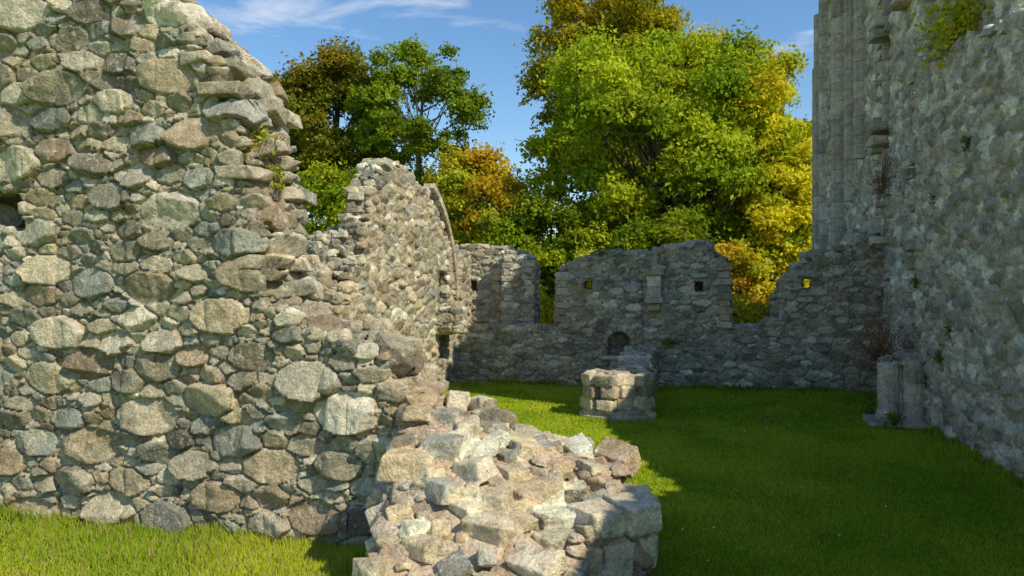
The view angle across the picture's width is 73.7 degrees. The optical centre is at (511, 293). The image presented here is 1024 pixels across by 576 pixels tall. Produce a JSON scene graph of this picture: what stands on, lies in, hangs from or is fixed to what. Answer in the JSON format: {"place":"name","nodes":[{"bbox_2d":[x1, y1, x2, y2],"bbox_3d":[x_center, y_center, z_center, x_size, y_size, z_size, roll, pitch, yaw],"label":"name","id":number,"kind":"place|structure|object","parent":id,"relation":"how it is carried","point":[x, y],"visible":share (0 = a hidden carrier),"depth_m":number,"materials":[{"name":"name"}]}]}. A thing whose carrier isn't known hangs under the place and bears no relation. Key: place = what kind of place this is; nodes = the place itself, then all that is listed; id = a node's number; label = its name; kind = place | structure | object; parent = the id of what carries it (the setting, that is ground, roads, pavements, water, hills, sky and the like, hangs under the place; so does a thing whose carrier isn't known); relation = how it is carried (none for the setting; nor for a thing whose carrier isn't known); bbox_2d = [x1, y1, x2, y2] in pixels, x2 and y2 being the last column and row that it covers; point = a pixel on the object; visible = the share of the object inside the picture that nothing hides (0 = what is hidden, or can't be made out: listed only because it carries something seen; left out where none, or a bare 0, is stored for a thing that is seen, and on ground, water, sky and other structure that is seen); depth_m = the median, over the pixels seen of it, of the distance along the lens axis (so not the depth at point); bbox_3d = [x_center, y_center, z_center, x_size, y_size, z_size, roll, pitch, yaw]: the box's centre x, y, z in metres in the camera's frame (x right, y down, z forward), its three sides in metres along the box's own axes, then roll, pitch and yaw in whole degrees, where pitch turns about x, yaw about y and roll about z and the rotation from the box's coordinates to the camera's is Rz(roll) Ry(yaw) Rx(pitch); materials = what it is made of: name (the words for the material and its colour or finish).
{"place":"outdoors","nodes":[
{"label":"outdoors","id":0,"kind":"place"},
{"bbox_2d":[195,0,818,236],"label":"sky","id":1,"kind":"structure","parent":0,"point":[485,32],"materials":[{"name":"blue"}]},
{"bbox_2d":[0,319,1023,575],"bbox_3d":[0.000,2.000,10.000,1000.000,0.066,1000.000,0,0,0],"label":"ground","id":2,"kind":"structure","parent":0,"point":[678,437],"depth_m":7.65,"materials":[{"name":"green plant"}]},
{"bbox_2d":[295,153,357,251],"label":"hawthorn tree","id":3,"kind":"object","parent":2,"relation":"on","point":[329,183],"visible":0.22,"depth_m":22.81,"materials":[{"name":"green plant"}]},
{"bbox_2d":[0,0,653,575],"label":"wall masonry","id":4,"kind":"object","parent":2,"relation":"on","point":[166,364],"depth_m":5.72,"materials":[{"name":"stone"}]},
{"bbox_2d":[245,123,285,159],"bbox_3d":[-2.110,-1.368,5.768,0.373,0.490,0.353,0,0,29],"label":"wall plant","id":5,"kind":"object","parent":4,"relation":"attached to","point":[263,134],"depth_m":5.72,"materials":[{"name":"green plant"}]},
{"bbox_2d":[263,162,286,192],"bbox_3d":[-2.024,-0.997,5.816,0.232,0.268,0.235,0,0,39],"label":"wall plant","id":6,"kind":"object","parent":4,"relation":"attached to","point":[278,175],"depth_m":5.79,"materials":[{"name":"green plant"}]},
{"bbox_2d":[268,35,411,217],"bbox_3d":[-9.551,-5.546,35.820,8.550,15.527,8.459,0,0,0],"label":"beech tree","id":7,"kind":"object","parent":2,"relation":"on","point":[330,78],"visible":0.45,"depth_m":33.68,"materials":[{"name":"green plant"}]},
{"bbox_2d":[306,162,471,384],"bbox_3d":[-2.110,-0.005,13.210,1.640,4.817,6.728,0,0,16],"label":"wall masonry","id":8,"kind":"object","parent":2,"relation":"on","point":[404,271],"depth_m":12.57,"materials":[{"name":"grey stone"}]},
{"bbox_2d":[307,157,459,314],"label":"stones","id":9,"kind":"object","parent":8,"relation":"on","point":[354,195],"visible":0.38,"depth_m":11.22,"materials":[{"name":"grey stone"}]},
{"bbox_2d":[160,0,661,575],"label":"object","id":10,"kind":"object","parent":2,"relation":"on","point":[550,506],"visible":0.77,"depth_m":4.69,"materials":[{"name":"grey stone"}]},
{"bbox_2d":[340,33,495,184],"bbox_3d":[-4.134,-5.132,32.847,6.859,14.682,6.302,0,0,-38],"label":"open crowned ash tree","id":11,"kind":"object","parent":2,"relation":"on","point":[384,122],"visible":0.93,"depth_m":32.08,"materials":[{"name":"green plant"}]},
{"bbox_2d":[408,155,483,224],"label":"maple tree","id":12,"kind":"object","parent":2,"relation":"on","point":[417,176],"visible":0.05,"depth_m":32.97,"materials":[{"name":"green plant"}]},
{"bbox_2d":[421,139,550,253],"bbox_3d":[-1.126,-2.235,29.901,5.918,8.903,5.531,0,0,0],"label":"maple tree","id":13,"kind":"object","parent":2,"relation":"on","point":[474,178],"visible":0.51,"depth_m":28.66,"materials":[{"name":"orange plant"}]},
{"bbox_2d":[455,243,540,324],"bbox_3d":[-0.652,0.569,16.404,2.684,3.616,1.162,0,0,13],"label":"ruined wall fragment","id":14,"kind":"object","parent":2,"relation":"on","point":[505,283],"visible":0.44,"depth_m":16.18,"materials":[{"name":"grey stone"}]},
{"bbox_2d":[468,181,616,323],"bbox_3d":[1.157,-1.169,28.788,6.676,6.800,4.902,0,0,0],"label":"hazel tree","id":15,"kind":"object","parent":2,"relation":"on","point":[566,222],"visible":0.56,"depth_m":27.61,"materials":[{"name":"green plant"}]},
{"bbox_2d":[539,292,554,324],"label":"hedge shrub","id":16,"kind":"object","parent":2,"relation":"on","point":[545,301],"visible":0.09,"depth_m":20.54,"materials":[{"name":"green plant"}]},
{"bbox_2d":[475,215,657,278],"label":"distant woodland","id":17,"kind":"object","parent":2,"relation":"on","point":[546,240],"depth_m":50.95,"materials":[{"name":"green plant"}]},
{"bbox_2d":[562,243,596,288],"bbox_3d":[3.043,0.155,25.546,2.477,4.125,2.315,0,0,15],"label":"hedge shrub","id":18,"kind":"object","parent":2,"relation":"on","point":[580,253],"visible":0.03,"depth_m":25.39,"materials":[{"name":"green plant"}]},
{"bbox_2d":[579,368,656,421],"bbox_3d":[1.731,1.677,11.200,1.263,0.855,1.072,0,0,0],"label":"stone pier base","id":19,"kind":"object","parent":2,"relation":"on","point":[619,394],"visible":0.85,"depth_m":10.85,"materials":[{"name":"grey stone"}]},
{"bbox_2d":[513,0,729,190],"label":"sycamore tree","id":20,"kind":"object","parent":2,"relation":"on","point":[626,18],"visible":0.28,"depth_m":40.93,"materials":[{"name":"green plant"}]},
{"bbox_2d":[611,344,659,396],"bbox_3d":[2.397,1.726,13.263,0.774,1.336,3.046,0,0,16],"label":"wall masonry","id":21,"kind":"object","parent":2,"relation":"on","point":[630,350],"depth_m":13.46,"materials":[{"name":"grey stone"}]},
{"bbox_2d":[609,346,655,370],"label":"coping stones","id":22,"kind":"object","parent":21,"relation":"on","point":[626,358],"visible":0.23,"depth_m":12.70,"materials":[{"name":"grey stone"}]},
{"bbox_2d":[585,204,734,293],"bbox_3d":[5.402,-0.574,26.972,6.294,5.842,5.851,0,0,14],"label":"hazel tree","id":23,"kind":"object","parent":2,"relation":"on","point":[670,227],"visible":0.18,"depth_m":25.65,"materials":[{"name":"green plant"}]},
{"bbox_2d":[514,19,810,272],"bbox_3d":[6.908,-5.164,30.668,14.269,14.805,11.335,0,0,0],"label":"ash tree","id":24,"kind":"object","parent":2,"relation":"on","point":[697,135],"visible":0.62,"depth_m":28.27,"materials":[{"name":"green plant"}]},
{"bbox_2d":[457,235,884,392],"bbox_3d":[2.825,0.556,14.907,10.665,3.640,0.950,0,0,12],"label":"wall masonry","id":25,"kind":"object","parent":2,"relation":"on","point":[797,343],"depth_m":14.37,"materials":[{"name":"grey stone"}]},
{"bbox_2d":[589,247,609,256],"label":"wall plant","id":26,"kind":"object","parent":25,"relation":"attached to","point":[601,252],"depth_m":14.66,"materials":[{"name":"green plant"}]},
{"bbox_2d":[660,335,678,346],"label":"wall plant","id":27,"kind":"object","parent":25,"relation":"attached to","point":[668,341],"depth_m":14.37,"materials":[{"name":"green plant"}]},
{"bbox_2d":[466,233,879,359],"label":"dressed stones","id":28,"kind":"object","parent":25,"relation":"on","point":[724,310],"visible":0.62,"depth_m":14.29,"materials":[{"name":"grey stone"}]},
{"bbox_2d":[641,37,806,195],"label":"sycamore tree","id":29,"kind":"object","parent":2,"relation":"on","point":[777,57],"visible":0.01,"depth_m":41.42,"materials":[{"name":"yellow plant"}]},
{"bbox_2d":[685,44,811,281],"bbox_3d":[11.209,-4.180,30.254,6.634,12.818,7.861,0,0,-43],"label":"ash tree","id":30,"kind":"object","parent":2,"relation":"on","point":[798,133],"visible":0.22,"depth_m":28.51,"materials":[{"name":"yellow plant"}]},
{"bbox_2d":[714,235,782,306],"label":"hazel tree","id":31,"kind":"object","parent":2,"relation":"on","point":[758,274],"visible":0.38,"depth_m":25.23,"materials":[{"name":"yellow plant"}]},
{"bbox_2d":[732,291,769,323],"bbox_3d":[7.125,1.066,20.187,3.217,2.324,2.394,0,0,-38],"label":"hedge shrub","id":32,"kind":"object","parent":2,"relation":"on","point":[757,311],"visible":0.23,"depth_m":19.43,"materials":[{"name":"green plant"}]},
{"bbox_2d":[652,395,886,560],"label":"daisies and fallen leaves","id":33,"kind":"object","parent":2,"relation":"on","point":[771,476],"visible":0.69,"depth_m":6.86,"materials":[{"name":"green plant"}]},
{"bbox_2d":[741,161,811,296],"bbox_3d":[10.951,-1.560,26.978,5.154,7.570,4.040,0,0,-29],"label":"field maple tree","id":34,"kind":"object","parent":2,"relation":"on","point":[786,234],"visible":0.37,"depth_m":26.16,"materials":[{"name":"yellow plant"}]},
{"bbox_2d":[767,249,810,297],"bbox_3d":[10.739,0.228,24.836,2.667,3.980,2.290,0,0,-27],"label":"hedge shrub","id":35,"kind":"object","parent":2,"relation":"on","point":[806,282],"visible":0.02,"depth_m":24.64,"materials":[{"name":"yellow plant"}]},
{"bbox_2d":[860,402,876,417],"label":"wall plant","id":36,"kind":"object","parent":2,"relation":"on","point":[870,410],"depth_m":11.05,"materials":[{"name":"green plant"}]},
{"bbox_2d":[862,352,926,428],"bbox_3d":[5.997,1.480,10.565,1.019,1.092,1.007,0,0,15],"label":"column stump","id":37,"kind":"object","parent":2,"relation":"on","point":[901,379],"visible":0.75,"depth_m":10.29,"materials":[{"name":"grey stone"}]},
{"bbox_2d":[883,408,909,429],"bbox_3d":[5.665,1.853,10.101,0.304,0.365,0.338,0,0,-44],"label":"wall plant","id":38,"kind":"object","parent":2,"relation":"on","point":[894,418],"depth_m":10.11,"materials":[{"name":"green plant"}]},
{"bbox_2d":[825,0,1023,354],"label":"wall masonry","id":39,"kind":"object","parent":2,"relation":"on","point":[904,36],"depth_m":12.20,"materials":[{"name":"grey stone"}]},
{"bbox_2d":[812,0,925,342],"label":"shafts and corbels","id":40,"kind":"object","parent":39,"relation":"attached to","point":[848,137],"visible":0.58,"depth_m":16.18,"materials":[{"name":"grey stone"}]},
{"bbox_2d":[827,302,918,381],"bbox_3d":[6.046,0.787,11.232,1.409,1.420,2.491,0,0,0],"label":"red twig shrub","id":41,"kind":"object","parent":39,"relation":"attached to","point":[884,349],"visible":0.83,"depth_m":11.15,"materials":[{"name":"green plant"}]},
{"bbox_2d":[851,129,904,212],"bbox_3d":[6.545,-2.096,11.937,0.707,1.341,1.409,0,0,0],"label":"red twig shrub","id":42,"kind":"object","parent":39,"relation":"attached to","point":[883,185],"visible":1,"depth_m":11.88,"materials":[{"name":"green plant"}]},
{"bbox_2d":[911,8,1023,480],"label":"wall masonry","id":43,"kind":"object","parent":2,"relation":"on","point":[968,231],"depth_m":8.44,"materials":[{"name":"grey stone"}]},
{"bbox_2d":[909,275,918,287],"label":"wall plant","id":44,"kind":"object","parent":43,"relation":"attached to","point":[915,280],"depth_m":10.61,"materials":[{"name":"green plant"}]},
{"bbox_2d":[929,195,936,204],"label":"wall plant","id":45,"kind":"object","parent":43,"relation":"attached to","point":[932,196],"depth_m":9.80,"materials":[{"name":"green plant"}]},
{"bbox_2d":[931,348,943,365],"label":"wall plant","id":46,"kind":"object","parent":43,"relation":"attached to","point":[937,358],"depth_m":9.60,"materials":[{"name":"green plant"}]},
{"bbox_2d":[942,323,951,342],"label":"wall plant","id":47,"kind":"object","parent":43,"relation":"attached to","point":[948,330],"depth_m":9.20,"materials":[{"name":"green plant"}]},
{"bbox_2d":[911,0,991,75],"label":"wall shrub","id":48,"kind":"object","parent":43,"relation":"on","point":[961,25],"visible":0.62,"depth_m":9.29,"materials":[{"name":"green plant"}]},
{"bbox_2d":[900,10,1023,348],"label":"loose stones","id":49,"kind":"object","parent":43,"relation":"on","point":[910,173],"visible":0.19,"depth_m":10.72,"materials":[{"name":"grey stone"}]},
{"bbox_2d":[959,135,970,151],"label":"wall plant","id":50,"kind":"object","parent":43,"relation":"attached to","point":[967,144],"depth_m":8.61,"materials":[{"name":"green plant"}]}
]}

